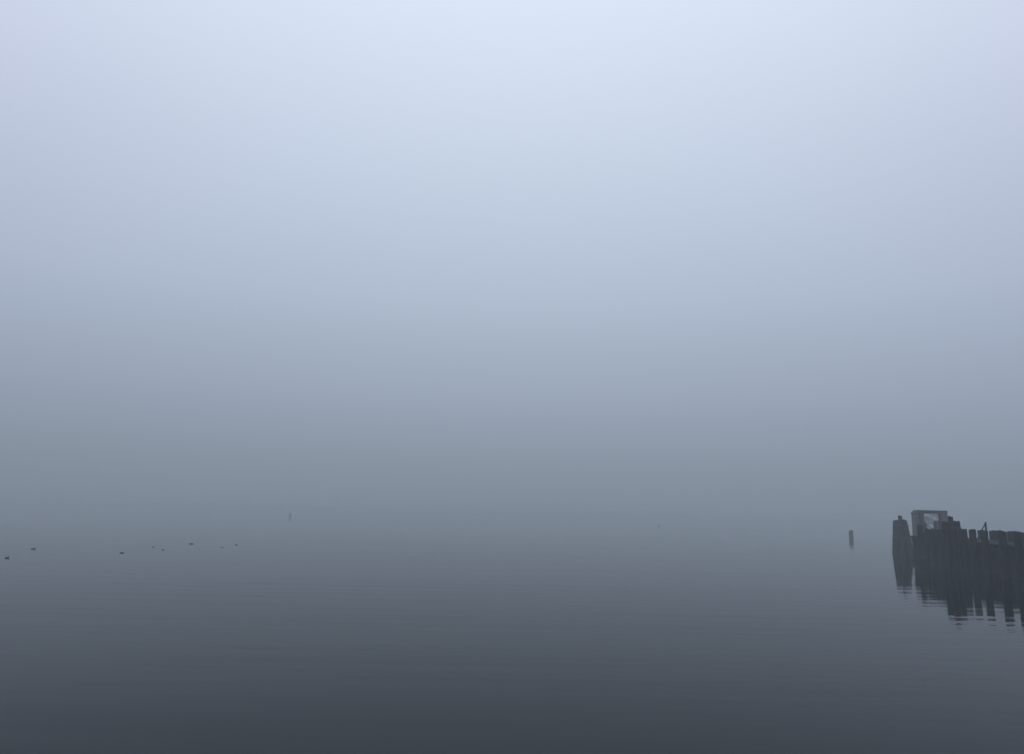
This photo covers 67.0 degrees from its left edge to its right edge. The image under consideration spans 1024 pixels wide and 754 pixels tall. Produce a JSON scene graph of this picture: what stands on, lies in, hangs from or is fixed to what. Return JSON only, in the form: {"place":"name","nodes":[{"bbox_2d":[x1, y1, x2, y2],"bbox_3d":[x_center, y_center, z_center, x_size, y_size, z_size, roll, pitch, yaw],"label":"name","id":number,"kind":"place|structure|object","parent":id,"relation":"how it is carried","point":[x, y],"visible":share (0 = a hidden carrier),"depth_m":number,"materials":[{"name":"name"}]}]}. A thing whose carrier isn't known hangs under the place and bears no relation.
{"place":"outdoors","nodes":[
{"label":"outdoors","id":0,"kind":"place"},
{"bbox_2d":[0,505,1023,753],"bbox_3d":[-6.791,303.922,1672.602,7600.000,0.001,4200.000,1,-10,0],"label":"water","id":1,"kind":"structure","parent":0,"point":[286,633],"depth_m":19.34,"materials":[{"name":"grey liquid"}]},
{"bbox_2d":[849,530,853,538],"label":"post","id":2,"kind":"object","parent":1,"relation":"in","point":[850,534],"visible":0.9,"depth_m":156.08,"materials":[{"name":"wood"}]},
{"bbox_2d":[892,515,913,554],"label":"piling cluster","id":3,"kind":"object","parent":1,"relation":"in","point":[901,541],"visible":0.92,"depth_m":80.57,"materials":[{"name":"wood"}]},
{"bbox_2d":[910,520,941,551],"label":"timber platform","id":4,"kind":"structure","parent":1,"relation":"in","point":[936,526],"depth_m":83.89,"materials":[{"name":"grey wood"}]},
{"bbox_2d":[941,516,961,569],"bbox_3d":[31.337,12.209,54.914,1.564,4.618,1.569,1,-10,0],"label":"piling cluster","id":5,"kind":"object","parent":1,"relation":"in","point":[950,554],"visible":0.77,"depth_m":54.64,"materials":[{"name":"wood"}]},
{"bbox_2d":[907,524,1023,579],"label":"timber pier","id":6,"kind":"structure","parent":1,"relation":"in","point":[995,552],"depth_m":51.96,"materials":[{"name":"wood"}]},
{"bbox_2d":[910,510,947,535],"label":"frame","id":7,"kind":"structure","parent":6,"relation":"on","point":[917,516],"depth_m":85.70,"materials":[{"name":"wood"}]},
{"bbox_2d":[977,522,986,539],"bbox_3d":[32.928,10.869,54.246,0.837,1.406,0.154,-1,-10,11],"label":"mooring pole","id":8,"kind":"object","parent":6,"relation":"on","point":[985,524],"visible":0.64,"depth_m":54.22,"materials":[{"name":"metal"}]},
{"bbox_2d":[0,0,1023,527],"label":"sky","id":9,"kind":"structure","parent":0,"point":[682,260],"materials":[{"name":"blue"}]}
]}

